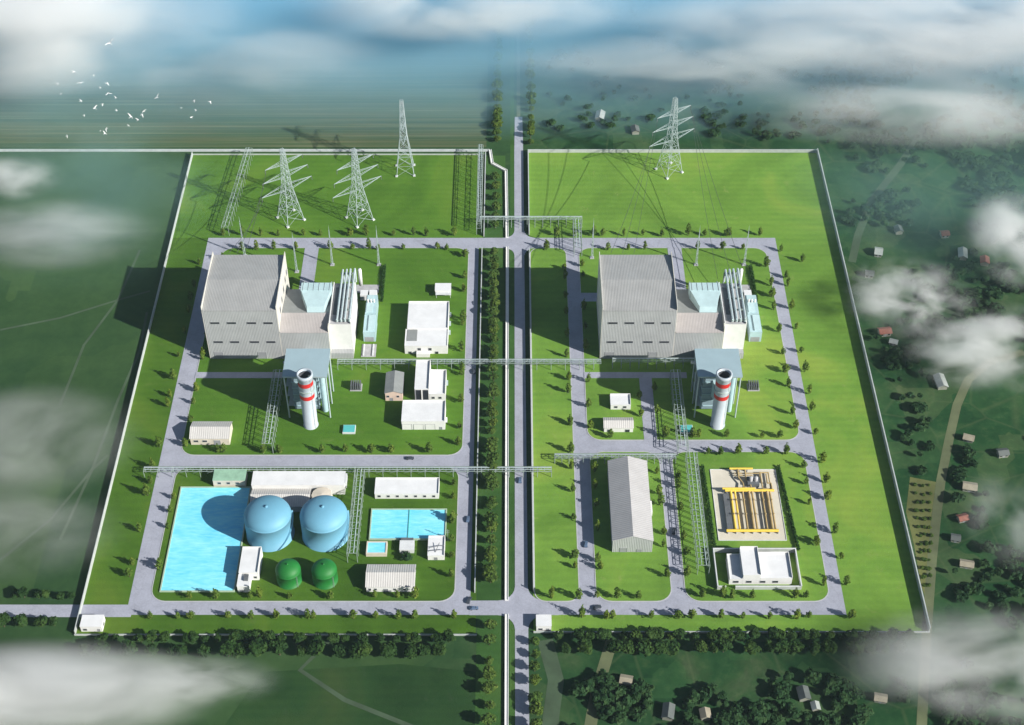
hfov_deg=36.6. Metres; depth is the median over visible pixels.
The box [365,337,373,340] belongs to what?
door
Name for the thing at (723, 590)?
verge tree
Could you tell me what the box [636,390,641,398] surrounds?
verge tree
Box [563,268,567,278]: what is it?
verge tree
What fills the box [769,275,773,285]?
verge tree
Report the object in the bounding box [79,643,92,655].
woodland tree
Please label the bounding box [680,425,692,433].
covered tank
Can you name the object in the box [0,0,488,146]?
strip field
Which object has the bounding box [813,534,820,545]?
verge tree
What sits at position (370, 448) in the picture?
verge tree
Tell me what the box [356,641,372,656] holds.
woodland tree
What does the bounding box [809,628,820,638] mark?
woodland tree
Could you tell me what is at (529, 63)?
canal tree
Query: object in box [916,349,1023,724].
dirt track
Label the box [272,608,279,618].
verge tree
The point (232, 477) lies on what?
chlorine house
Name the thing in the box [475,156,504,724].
canal bank
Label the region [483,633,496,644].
canal tree
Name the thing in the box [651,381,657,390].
verge tree
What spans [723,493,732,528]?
pipe shelf
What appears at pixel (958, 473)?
village woodland
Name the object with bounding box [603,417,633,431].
relay cabin
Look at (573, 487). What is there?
verge tree
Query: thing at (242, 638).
woodland tree
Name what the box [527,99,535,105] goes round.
canal tree
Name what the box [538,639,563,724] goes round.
dirt track
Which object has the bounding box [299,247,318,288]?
access lane
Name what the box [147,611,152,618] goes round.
verge tree
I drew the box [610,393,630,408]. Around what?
pump hut
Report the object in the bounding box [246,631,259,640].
woodland tree
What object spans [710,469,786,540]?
yard pad
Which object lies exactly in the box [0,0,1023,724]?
ground
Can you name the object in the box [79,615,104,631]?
gatehouse
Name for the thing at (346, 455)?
kerb
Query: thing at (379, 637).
woodland tree
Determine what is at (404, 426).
bay door
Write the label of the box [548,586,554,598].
verge tree
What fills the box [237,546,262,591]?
dosing house
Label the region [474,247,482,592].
boundary wall
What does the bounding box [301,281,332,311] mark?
intake filter house
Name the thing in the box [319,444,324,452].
verge tree
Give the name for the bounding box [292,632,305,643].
woodland tree
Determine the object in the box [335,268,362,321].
steam pipe bundle
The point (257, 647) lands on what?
woodland tree
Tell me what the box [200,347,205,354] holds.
verge tree
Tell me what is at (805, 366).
verge tree
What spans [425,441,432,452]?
verge tree
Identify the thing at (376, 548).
water basin
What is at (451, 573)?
verge tree
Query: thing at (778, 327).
verge tree
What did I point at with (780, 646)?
woodland tree
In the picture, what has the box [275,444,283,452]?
verge tree
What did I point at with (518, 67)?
lane
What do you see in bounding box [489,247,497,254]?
canal tree
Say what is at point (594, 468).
verge tree
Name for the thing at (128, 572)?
verge tree
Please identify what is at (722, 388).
chimney
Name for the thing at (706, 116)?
woodland
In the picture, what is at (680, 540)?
kerb
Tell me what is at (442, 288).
switch hut
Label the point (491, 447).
canal tree
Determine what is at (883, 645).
woodland tree
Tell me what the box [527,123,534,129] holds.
canal tree
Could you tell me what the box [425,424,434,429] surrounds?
bay door
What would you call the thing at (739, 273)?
steam pipe bundle
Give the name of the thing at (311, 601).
kerb
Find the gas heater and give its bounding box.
[747,476,759,486]
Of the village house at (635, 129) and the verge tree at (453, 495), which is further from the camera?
the village house at (635, 129)
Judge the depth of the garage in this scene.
890.26 m
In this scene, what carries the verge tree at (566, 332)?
on the lawn at (555, 539)
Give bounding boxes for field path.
[0,290,149,330]
[0,455,108,559]
[59,250,140,404]
[59,312,147,539]
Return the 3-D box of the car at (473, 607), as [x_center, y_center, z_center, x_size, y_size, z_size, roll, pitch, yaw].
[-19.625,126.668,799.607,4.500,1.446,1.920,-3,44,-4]
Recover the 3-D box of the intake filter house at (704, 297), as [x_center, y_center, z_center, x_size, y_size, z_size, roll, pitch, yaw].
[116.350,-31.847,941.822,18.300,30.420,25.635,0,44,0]
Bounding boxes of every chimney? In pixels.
[296,368,318,429]
[710,368,732,429]
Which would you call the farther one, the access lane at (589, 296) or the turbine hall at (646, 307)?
the access lane at (589, 296)
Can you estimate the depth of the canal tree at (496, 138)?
1086.15 m
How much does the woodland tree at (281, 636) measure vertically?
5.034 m
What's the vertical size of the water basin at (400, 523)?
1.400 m
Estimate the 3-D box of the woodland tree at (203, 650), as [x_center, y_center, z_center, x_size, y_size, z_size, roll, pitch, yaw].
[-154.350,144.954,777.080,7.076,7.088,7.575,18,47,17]
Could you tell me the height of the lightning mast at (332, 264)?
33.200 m
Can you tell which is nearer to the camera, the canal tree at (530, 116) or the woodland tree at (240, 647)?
the woodland tree at (240, 647)
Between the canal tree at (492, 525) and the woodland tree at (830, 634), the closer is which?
the woodland tree at (830, 634)
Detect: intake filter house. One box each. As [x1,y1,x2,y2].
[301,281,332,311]
[688,281,720,311]
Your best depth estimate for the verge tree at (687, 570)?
811.65 m
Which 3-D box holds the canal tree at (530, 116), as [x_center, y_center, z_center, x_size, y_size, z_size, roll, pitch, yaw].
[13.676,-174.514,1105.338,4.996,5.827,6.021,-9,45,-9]
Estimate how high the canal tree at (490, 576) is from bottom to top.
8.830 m
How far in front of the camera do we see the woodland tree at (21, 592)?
800.77 m
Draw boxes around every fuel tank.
[275,558,301,589]
[311,558,337,589]
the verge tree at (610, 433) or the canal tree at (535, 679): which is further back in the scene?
the verge tree at (610, 433)
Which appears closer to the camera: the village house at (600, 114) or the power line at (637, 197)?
the power line at (637, 197)
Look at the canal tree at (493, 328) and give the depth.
943.63 m
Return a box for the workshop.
[404,301,450,356]
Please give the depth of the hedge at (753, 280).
981.62 m
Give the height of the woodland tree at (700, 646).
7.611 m
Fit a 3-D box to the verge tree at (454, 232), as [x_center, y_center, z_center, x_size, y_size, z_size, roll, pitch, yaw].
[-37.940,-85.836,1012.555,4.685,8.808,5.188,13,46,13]
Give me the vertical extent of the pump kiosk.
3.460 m
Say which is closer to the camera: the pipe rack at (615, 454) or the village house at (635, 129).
the pipe rack at (615, 454)
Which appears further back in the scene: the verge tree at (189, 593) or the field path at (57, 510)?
the field path at (57, 510)
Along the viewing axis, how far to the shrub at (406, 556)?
820.36 m
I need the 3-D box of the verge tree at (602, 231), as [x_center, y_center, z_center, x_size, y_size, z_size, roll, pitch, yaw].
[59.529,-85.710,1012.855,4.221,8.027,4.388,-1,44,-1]
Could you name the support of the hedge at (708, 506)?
on the lawn at (809, 554)
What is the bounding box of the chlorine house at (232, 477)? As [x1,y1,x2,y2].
[212,469,247,485]
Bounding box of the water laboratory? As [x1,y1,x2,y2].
[384,370,403,400]
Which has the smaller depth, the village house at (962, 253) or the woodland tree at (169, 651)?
the woodland tree at (169, 651)
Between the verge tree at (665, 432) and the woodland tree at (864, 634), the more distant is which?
the verge tree at (665, 432)
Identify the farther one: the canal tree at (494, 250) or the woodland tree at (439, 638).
the canal tree at (494, 250)
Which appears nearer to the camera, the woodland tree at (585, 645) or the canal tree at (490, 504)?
the woodland tree at (585, 645)
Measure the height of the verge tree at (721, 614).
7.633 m
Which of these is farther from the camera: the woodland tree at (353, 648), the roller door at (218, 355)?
the roller door at (218, 355)
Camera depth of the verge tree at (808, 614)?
793.41 m
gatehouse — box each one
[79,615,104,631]
[536,614,551,630]
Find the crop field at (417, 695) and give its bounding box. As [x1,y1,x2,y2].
[225,664,475,724]
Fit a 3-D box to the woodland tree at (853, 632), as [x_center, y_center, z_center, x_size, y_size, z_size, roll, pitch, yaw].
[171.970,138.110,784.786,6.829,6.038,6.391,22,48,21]
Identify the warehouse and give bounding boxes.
[365,564,415,591]
[607,456,653,551]
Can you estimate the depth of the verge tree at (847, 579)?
807.41 m
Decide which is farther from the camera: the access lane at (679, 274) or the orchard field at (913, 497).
the access lane at (679, 274)
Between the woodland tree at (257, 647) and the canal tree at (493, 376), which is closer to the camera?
the woodland tree at (257, 647)
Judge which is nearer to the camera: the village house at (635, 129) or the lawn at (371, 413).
the lawn at (371, 413)
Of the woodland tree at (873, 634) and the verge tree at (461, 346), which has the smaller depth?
the woodland tree at (873, 634)
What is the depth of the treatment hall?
851.43 m
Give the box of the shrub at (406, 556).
[401,551,412,560]
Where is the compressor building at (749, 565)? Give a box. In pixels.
[726,546,792,583]
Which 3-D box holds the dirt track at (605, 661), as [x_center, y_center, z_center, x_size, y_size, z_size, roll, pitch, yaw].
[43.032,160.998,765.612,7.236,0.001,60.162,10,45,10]
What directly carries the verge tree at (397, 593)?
on the lawn at (434, 581)
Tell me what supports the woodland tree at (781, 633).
on the ground at (78, 230)
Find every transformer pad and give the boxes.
[356,285,378,299]
[741,285,751,297]
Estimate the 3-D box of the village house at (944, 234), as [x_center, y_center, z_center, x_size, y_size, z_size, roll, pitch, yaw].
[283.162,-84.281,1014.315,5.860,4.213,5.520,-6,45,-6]
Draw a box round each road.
[0,605,132,616]
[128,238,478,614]
[514,117,528,724]
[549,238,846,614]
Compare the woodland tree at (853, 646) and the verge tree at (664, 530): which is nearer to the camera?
the woodland tree at (853, 646)
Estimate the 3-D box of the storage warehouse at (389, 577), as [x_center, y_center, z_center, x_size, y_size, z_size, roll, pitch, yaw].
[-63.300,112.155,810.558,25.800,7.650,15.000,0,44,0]
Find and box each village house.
[595,109,604,120]
[619,674,632,685]
[630,124,639,134]
[661,702,674,720]
[699,707,711,720]
[796,685,810,701]
[810,700,820,710]
[865,270,874,278]
[874,247,882,257]
[874,692,887,703]
[877,327,892,336]
[889,338,898,345]
[893,224,903,234]
[933,373,948,389]
[939,230,949,237]
[951,533,960,542]
[956,513,969,522]
[958,246,967,260]
[960,559,974,569]
[963,433,974,442]
[963,481,977,492]
[980,255,989,265]
[996,448,1009,457]
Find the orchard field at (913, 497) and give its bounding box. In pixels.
[906,477,935,593]
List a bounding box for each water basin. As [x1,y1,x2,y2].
[159,486,250,591]
[366,541,387,556]
[369,508,446,539]
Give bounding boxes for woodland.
[545,0,1023,139]
[568,667,991,724]
[811,51,1023,724]
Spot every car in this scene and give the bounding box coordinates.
[470,606,477,609]
[593,605,601,609]
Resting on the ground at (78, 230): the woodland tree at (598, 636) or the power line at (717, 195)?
the woodland tree at (598, 636)
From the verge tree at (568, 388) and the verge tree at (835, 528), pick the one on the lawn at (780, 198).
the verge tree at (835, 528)
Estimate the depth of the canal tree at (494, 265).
986.16 m
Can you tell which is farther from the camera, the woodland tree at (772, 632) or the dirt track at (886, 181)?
the dirt track at (886, 181)
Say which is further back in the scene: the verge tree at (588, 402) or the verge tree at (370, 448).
the verge tree at (588, 402)
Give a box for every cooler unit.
[350,380,361,390]
[747,380,759,390]
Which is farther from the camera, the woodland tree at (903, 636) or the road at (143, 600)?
the road at (143, 600)
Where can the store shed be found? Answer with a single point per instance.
(209, 432)
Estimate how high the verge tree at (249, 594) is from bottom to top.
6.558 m
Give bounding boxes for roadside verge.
[510,0,514,724]
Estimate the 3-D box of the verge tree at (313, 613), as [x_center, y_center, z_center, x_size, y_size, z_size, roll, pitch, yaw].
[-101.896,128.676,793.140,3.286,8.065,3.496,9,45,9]
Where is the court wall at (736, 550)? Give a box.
[713,548,801,589]
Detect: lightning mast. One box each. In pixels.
[239,220,246,254]
[292,236,298,272]
[328,227,334,265]
[376,230,380,265]
[590,223,593,258]
[694,230,699,265]
[742,230,748,265]
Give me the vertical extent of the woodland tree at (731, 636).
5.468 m
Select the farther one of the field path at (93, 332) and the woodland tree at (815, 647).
the field path at (93, 332)
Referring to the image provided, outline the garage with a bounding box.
[401,400,446,429]
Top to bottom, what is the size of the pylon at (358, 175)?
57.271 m
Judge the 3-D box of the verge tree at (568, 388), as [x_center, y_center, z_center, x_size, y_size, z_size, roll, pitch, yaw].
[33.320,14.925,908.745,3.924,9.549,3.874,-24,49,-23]
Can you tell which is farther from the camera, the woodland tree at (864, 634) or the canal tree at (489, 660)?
the woodland tree at (864, 634)
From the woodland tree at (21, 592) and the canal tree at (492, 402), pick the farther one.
the canal tree at (492, 402)
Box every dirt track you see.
[298,640,412,724]
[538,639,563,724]
[584,639,613,724]
[848,119,932,262]
[851,277,985,322]
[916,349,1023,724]
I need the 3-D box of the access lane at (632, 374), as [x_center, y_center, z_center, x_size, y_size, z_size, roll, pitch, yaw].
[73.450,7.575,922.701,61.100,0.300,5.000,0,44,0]
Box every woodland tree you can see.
[0,612,10,626]
[10,589,18,598]
[12,613,27,627]
[15,586,28,597]
[32,615,47,626]
[33,591,41,597]
[40,589,49,597]
[48,616,57,625]
[56,591,64,599]
[67,592,75,598]
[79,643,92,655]
[91,639,110,656]
[99,632,108,640]
[110,633,118,642]
[119,639,137,655]
[136,634,145,641]
[143,643,158,655]
[146,629,157,641]
[158,631,169,642]
[166,644,174,655]
[172,644,187,656]
[181,632,190,642]
[188,630,198,642]
[196,644,210,658]
[200,635,209,642]
[212,633,221,642]
[219,640,235,656]
[228,628,241,641]
[230,641,247,658]
[238,630,247,641]
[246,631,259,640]
[246,635,267,656]
[260,629,275,642]
[269,640,287,654]
[277,632,285,640]
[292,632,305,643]
[296,645,307,656]
[297,633,306,640]
[305,638,325,655]
[312,634,321,640]
[327,633,339,642]
[332,644,345,657]
[340,634,349,641]
[348,641,362,659]
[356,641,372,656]
[357,632,367,641]
[375,632,384,641]
[379,641,396,657]
[392,635,399,642]
[403,643,418,659]
[404,633,412,641]
[409,631,421,642]
[416,644,430,655]
[432,633,442,641]
[432,641,445,655]
[442,628,455,642]
[553,630,562,639]
[560,642,570,653]
[572,628,585,639]
[577,636,592,654]
[584,629,595,639]
[596,627,607,640]
[598,629,611,639]
[605,638,622,653]
[620,630,628,638]
[621,638,636,653]
[630,628,641,641]
[635,637,654,656]
[644,625,657,639]
[651,639,666,654]
[653,627,664,639]
[663,639,679,655]
[665,632,674,639]
[672,628,686,639]
[691,632,699,638]
[693,639,708,652]
[706,630,717,641]
[709,641,718,652]
[716,627,728,639]
[717,639,732,651]
[726,630,734,640]
[734,630,745,641]
[744,639,761,654]
[748,628,760,639]
[763,639,774,652]
[767,626,778,638]
[773,639,788,653]
[777,629,785,639]
[785,629,797,639]
[786,638,804,655]
[799,628,809,639]
[807,640,821,655]
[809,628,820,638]
[821,638,837,653]
[825,630,834,639]
[836,633,845,639]
[845,628,857,639]
[846,636,865,655]
[859,631,868,638]
[861,638,879,655]
[869,630,878,638]
[874,636,889,654]
[886,627,898,639]
[892,639,907,653]
[900,632,907,640]
[905,628,917,639]
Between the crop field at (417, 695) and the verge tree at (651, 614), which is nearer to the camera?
the crop field at (417, 695)
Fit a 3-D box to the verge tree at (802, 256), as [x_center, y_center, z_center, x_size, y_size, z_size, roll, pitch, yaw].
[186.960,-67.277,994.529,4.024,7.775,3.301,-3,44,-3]
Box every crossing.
[469,587,558,628]
[478,231,548,254]
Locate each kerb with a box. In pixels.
[151,468,458,601]
[181,248,468,455]
[530,248,579,601]
[579,248,798,439]
[589,451,671,601]
[672,451,828,601]
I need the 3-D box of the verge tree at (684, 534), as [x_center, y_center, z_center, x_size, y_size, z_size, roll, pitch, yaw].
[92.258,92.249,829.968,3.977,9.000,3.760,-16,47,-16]
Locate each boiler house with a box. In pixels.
[282,349,333,417]
[691,349,742,417]
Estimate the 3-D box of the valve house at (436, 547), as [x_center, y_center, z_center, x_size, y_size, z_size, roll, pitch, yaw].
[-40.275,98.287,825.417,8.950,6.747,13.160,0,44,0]
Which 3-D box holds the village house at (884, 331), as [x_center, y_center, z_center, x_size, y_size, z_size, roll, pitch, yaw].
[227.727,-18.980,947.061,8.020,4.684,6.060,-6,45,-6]
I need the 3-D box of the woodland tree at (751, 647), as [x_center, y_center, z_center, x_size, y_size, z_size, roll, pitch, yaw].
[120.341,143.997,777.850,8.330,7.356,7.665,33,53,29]
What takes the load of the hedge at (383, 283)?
on the lawn at (371, 413)
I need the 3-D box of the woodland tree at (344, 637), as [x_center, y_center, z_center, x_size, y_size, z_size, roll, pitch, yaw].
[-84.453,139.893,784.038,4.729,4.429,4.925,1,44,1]
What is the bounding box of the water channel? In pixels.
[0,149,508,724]
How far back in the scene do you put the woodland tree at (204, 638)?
782.45 m
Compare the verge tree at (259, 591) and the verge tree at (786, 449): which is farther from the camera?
the verge tree at (786, 449)
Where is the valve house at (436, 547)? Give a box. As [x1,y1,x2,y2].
[427,535,444,559]
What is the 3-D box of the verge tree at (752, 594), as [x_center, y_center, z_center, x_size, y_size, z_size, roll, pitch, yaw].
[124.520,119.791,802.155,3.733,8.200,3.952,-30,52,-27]
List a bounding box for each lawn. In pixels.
[76,153,484,633]
[152,468,457,600]
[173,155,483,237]
[182,248,467,454]
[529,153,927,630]
[531,248,578,600]
[579,248,797,439]
[590,452,670,600]
[673,452,827,600]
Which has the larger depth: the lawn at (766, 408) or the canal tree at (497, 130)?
the canal tree at (497, 130)
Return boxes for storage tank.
[243,495,294,551]
[300,495,349,551]
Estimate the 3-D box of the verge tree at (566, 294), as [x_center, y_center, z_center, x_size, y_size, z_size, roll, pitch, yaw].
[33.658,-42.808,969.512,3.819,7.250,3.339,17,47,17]
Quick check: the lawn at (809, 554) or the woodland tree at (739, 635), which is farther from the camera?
the lawn at (809, 554)
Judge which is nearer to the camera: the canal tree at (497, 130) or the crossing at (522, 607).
the crossing at (522, 607)
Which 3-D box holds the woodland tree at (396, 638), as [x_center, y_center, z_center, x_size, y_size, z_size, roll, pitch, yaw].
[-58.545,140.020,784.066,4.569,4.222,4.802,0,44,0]
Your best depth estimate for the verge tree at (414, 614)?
791.95 m
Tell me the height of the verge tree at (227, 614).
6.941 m
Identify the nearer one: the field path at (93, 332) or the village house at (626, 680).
the village house at (626, 680)
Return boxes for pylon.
[262,148,311,228]
[332,148,381,227]
[396,100,414,176]
[649,97,693,179]
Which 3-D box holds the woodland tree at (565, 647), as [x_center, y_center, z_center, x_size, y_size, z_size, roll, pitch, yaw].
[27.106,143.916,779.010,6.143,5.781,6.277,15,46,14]
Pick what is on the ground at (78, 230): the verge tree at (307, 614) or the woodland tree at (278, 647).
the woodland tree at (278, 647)
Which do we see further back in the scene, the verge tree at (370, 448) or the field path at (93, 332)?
the field path at (93, 332)
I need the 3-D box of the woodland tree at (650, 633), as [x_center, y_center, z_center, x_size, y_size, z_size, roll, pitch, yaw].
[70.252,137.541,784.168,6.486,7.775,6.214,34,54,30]
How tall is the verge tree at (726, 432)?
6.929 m
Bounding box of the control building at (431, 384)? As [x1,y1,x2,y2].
[414,360,447,399]
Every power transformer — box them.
[363,295,378,341]
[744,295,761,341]
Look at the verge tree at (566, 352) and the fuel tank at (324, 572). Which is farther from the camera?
the verge tree at (566, 352)
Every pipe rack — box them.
[143,466,551,477]
[221,148,253,235]
[262,370,283,453]
[337,359,600,369]
[346,469,364,562]
[476,144,482,234]
[480,216,581,227]
[554,453,675,463]
[572,219,581,255]
[612,357,693,368]
[669,369,688,455]
[685,451,709,574]
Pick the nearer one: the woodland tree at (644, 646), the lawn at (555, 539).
the woodland tree at (644, 646)
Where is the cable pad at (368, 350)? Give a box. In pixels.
[361,344,376,356]
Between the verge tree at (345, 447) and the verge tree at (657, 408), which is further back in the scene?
the verge tree at (657, 408)
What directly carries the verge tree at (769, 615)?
on the lawn at (780, 198)
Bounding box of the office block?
[374,477,439,498]
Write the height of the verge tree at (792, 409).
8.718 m
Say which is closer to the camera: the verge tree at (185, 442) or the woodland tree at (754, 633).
the woodland tree at (754, 633)
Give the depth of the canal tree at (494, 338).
939.44 m
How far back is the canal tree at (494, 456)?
867.00 m
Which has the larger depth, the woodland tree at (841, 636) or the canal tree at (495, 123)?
the canal tree at (495, 123)
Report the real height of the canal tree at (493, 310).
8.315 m
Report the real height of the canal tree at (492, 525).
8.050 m
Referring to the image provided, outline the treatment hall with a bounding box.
[250,471,347,511]
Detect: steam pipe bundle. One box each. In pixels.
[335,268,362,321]
[722,268,746,321]
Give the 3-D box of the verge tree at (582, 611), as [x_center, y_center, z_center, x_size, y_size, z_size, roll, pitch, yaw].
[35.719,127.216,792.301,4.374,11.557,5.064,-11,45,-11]
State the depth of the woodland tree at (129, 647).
774.74 m
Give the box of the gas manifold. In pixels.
[722,467,778,533]
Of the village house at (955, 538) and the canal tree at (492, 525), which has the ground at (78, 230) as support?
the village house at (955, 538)
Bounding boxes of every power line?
[245,174,265,251]
[611,155,647,251]
[622,136,652,252]
[634,125,656,250]
[690,109,746,278]
[693,122,728,265]
[694,136,717,278]
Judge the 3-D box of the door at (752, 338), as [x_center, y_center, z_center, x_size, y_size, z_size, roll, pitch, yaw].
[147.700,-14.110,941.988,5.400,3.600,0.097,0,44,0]
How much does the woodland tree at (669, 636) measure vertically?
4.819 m
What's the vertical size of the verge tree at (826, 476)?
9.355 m
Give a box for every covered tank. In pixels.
[342,425,355,433]
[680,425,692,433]
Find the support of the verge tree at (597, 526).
on the lawn at (629, 575)
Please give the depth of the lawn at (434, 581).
824.09 m
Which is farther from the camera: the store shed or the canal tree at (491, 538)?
the store shed
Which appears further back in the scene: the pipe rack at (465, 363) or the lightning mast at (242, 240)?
the lightning mast at (242, 240)
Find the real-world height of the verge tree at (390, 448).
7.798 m
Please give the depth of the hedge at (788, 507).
847.36 m
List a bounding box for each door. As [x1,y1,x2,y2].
[214,352,223,358]
[257,352,266,358]
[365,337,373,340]
[402,424,411,429]
[413,424,423,429]
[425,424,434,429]
[605,352,613,358]
[648,352,656,356]
[750,337,759,340]
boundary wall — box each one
[74,152,192,633]
[74,634,476,635]
[193,154,484,154]
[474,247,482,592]
[483,152,485,232]
[528,149,529,234]
[529,149,816,152]
[529,248,533,590]
[534,631,929,632]
[817,148,930,630]
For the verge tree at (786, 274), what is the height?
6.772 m
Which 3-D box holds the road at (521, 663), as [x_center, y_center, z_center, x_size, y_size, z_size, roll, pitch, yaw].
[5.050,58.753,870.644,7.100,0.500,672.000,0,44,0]
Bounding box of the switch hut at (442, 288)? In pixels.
[435,283,450,297]
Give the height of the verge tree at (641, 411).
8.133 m
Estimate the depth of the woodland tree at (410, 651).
774.15 m
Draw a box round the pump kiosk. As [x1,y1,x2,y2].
[399,538,414,552]
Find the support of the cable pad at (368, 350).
on the lawn at (371, 413)
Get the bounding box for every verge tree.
[124,568,132,576]
[129,557,135,565]
[136,522,141,531]
[141,483,150,495]
[147,474,153,483]
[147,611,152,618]
[149,457,156,468]
[154,559,162,569]
[155,436,162,446]
[165,396,170,406]
[167,505,172,512]
[169,367,176,379]
[181,437,188,446]
[185,590,191,598]
[186,304,191,311]
[186,610,195,618]
[187,289,193,299]
[187,414,193,421]
[193,382,199,390]
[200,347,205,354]
[211,588,219,598]
[215,443,220,452]
[220,442,226,452]
[224,609,231,617]
[247,591,252,597]
[247,610,253,618]
[254,240,258,248]
[255,585,262,597]
[260,441,266,452]
[271,240,275,248]
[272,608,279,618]
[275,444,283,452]
[303,608,310,618]
[310,610,315,618]
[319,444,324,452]
[327,238,333,248]
[327,590,333,599]
[342,443,348,451]
[347,227,352,235]
[349,609,357,618]
[362,224,368,235]
[365,238,371,248]
[367,443,375,452]
[372,590,377,596]
[372,610,378,618]
[387,443,394,452]
[395,590,399,597]
[396,609,401,618]
[410,586,418,598]
[411,609,417,618]
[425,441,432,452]
[448,534,454,541]
[448,567,454,576]
[449,510,457,518]
[449,513,454,523]
[449,551,454,557]
[450,490,456,498]
[451,226,457,235]
[451,609,456,618]
[454,435,461,445]
[458,339,463,351]
[458,392,463,401]
[460,308,466,319]
[461,249,468,256]
[462,282,466,290]
[543,239,549,249]
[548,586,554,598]
[554,227,559,235]
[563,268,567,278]
[563,289,568,297]
[563,305,568,313]
[564,327,569,336]
[564,348,568,356]
[566,371,571,379]
[566,382,571,392]
[566,441,574,452]
[571,483,575,491]
[571,549,578,558]
[575,588,582,599]
[578,604,585,617]
[580,299,586,308]
[583,338,589,349]
[585,398,591,406]
[586,372,590,381]
[587,420,593,428]
[591,461,597,472]
[592,478,597,488]
[593,498,599,506]
[595,519,599,530]
[595,552,600,561]
[597,560,603,569]
[600,228,605,235]
[603,609,610,618]
[605,242,610,249]
[607,429,613,437]
[610,609,615,618]
[614,587,621,598]
[635,590,642,598]
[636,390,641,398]
[638,407,643,416]
[648,610,653,617]
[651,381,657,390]
[654,404,659,412]
[656,483,662,493]
[657,492,664,505]
[661,526,666,534]
[662,425,669,437]
[664,568,670,576]
[674,610,683,619]
[675,470,681,477]
[675,477,681,487]
[677,500,683,509]
[681,529,686,538]
[683,547,690,554]
[683,565,691,576]
[685,223,691,234]
[687,609,696,618]
[690,427,696,437]
[695,428,701,436]
[699,588,705,596]
[718,446,723,454]
[718,609,724,617]
[719,585,726,596]
[720,241,726,249]
[723,429,729,436]
[730,589,735,598]
[735,443,741,452]
[749,589,755,597]
[762,446,769,453]
[764,256,770,266]
[767,612,772,618]
[768,286,776,296]
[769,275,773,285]
[771,300,776,309]
[776,323,781,331]
[777,428,783,437]
[782,364,789,372]
[783,443,789,454]
[784,270,788,277]
[786,378,791,386]
[789,299,794,308]
[790,404,795,414]
[792,419,798,428]
[793,587,799,598]
[793,608,800,619]
[800,253,805,261]
[801,460,807,467]
[802,360,809,371]
[803,591,809,597]
[805,610,811,617]
[807,384,812,393]
[809,399,815,410]
[813,428,818,434]
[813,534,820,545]
[818,450,826,462]
[822,575,826,585]
[823,472,830,482]
[824,490,831,499]
[832,521,838,532]
[838,552,844,558]
[843,575,850,585]
[847,610,853,618]
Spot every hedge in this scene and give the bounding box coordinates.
[380,264,385,301]
[701,464,716,547]
[749,263,757,301]
[777,464,799,550]
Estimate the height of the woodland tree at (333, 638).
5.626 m
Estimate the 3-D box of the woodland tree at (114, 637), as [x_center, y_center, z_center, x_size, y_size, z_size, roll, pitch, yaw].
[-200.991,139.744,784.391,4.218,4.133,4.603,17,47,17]
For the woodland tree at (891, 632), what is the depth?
783.26 m
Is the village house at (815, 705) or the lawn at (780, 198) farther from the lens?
the lawn at (780, 198)
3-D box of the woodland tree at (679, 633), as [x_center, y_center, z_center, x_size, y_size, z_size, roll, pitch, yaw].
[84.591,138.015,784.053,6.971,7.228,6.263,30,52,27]
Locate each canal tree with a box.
[479,712,496,724]
[481,681,497,694]
[482,562,497,571]
[482,568,497,582]
[482,665,496,680]
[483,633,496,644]
[484,470,497,480]
[484,511,497,521]
[484,551,496,562]
[484,619,496,629]
[484,656,493,664]
[484,700,495,709]
[485,441,497,451]
[485,478,499,490]
[485,500,497,509]
[485,520,497,531]
[485,534,496,543]
[486,305,499,315]
[486,362,497,371]
[486,387,499,398]
[486,405,498,417]
[486,436,498,443]
[486,452,498,461]
[486,460,497,470]
[486,545,496,553]
[487,275,498,286]
[487,399,497,407]
[487,426,496,433]
[488,269,498,276]
[488,316,499,324]
[488,324,499,333]
[488,355,498,362]
[488,418,497,425]
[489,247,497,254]
[489,286,497,292]
[489,290,499,298]
[489,298,500,306]
[489,344,498,348]
[489,348,498,354]
[489,372,498,380]
[489,382,497,388]
[490,171,500,180]
[490,255,499,262]
[490,333,499,342]
[491,89,502,96]
[491,118,502,127]
[491,181,500,188]
[491,191,500,198]
[491,200,501,209]
[491,212,499,217]
[491,220,498,226]
[491,262,499,268]
[492,80,502,88]
[492,127,501,134]
[493,72,500,77]
[493,94,502,100]
[493,104,501,108]
[493,107,502,114]
[493,113,502,119]
[493,135,501,141]
[494,38,502,43]
[494,42,502,51]
[494,64,500,68]
[525,59,534,67]
[525,70,535,80]
[525,91,536,98]
[526,84,535,91]
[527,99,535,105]
[527,114,533,119]
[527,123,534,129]
[527,129,534,137]
[528,660,539,671]
[528,691,542,703]
[529,636,539,645]
[529,674,541,685]
[529,701,543,715]
[529,718,542,724]
[531,648,539,658]
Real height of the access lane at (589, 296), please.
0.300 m
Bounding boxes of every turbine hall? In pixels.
[201,252,357,358]
[597,252,746,358]
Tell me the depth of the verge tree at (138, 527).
833.55 m
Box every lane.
[195,372,281,377]
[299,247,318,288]
[517,0,519,116]
[580,293,596,300]
[584,372,686,377]
[639,378,656,440]
[667,247,685,288]
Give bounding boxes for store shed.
[189,421,232,444]
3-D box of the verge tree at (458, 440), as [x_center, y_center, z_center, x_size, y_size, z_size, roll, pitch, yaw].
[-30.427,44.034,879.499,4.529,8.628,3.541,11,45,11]
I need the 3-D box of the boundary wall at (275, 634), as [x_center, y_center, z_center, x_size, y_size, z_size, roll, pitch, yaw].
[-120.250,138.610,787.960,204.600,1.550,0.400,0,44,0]
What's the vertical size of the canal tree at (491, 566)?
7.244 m
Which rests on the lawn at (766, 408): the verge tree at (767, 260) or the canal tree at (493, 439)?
the verge tree at (767, 260)
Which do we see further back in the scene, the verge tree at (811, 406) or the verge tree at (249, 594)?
the verge tree at (811, 406)
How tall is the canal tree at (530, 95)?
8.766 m

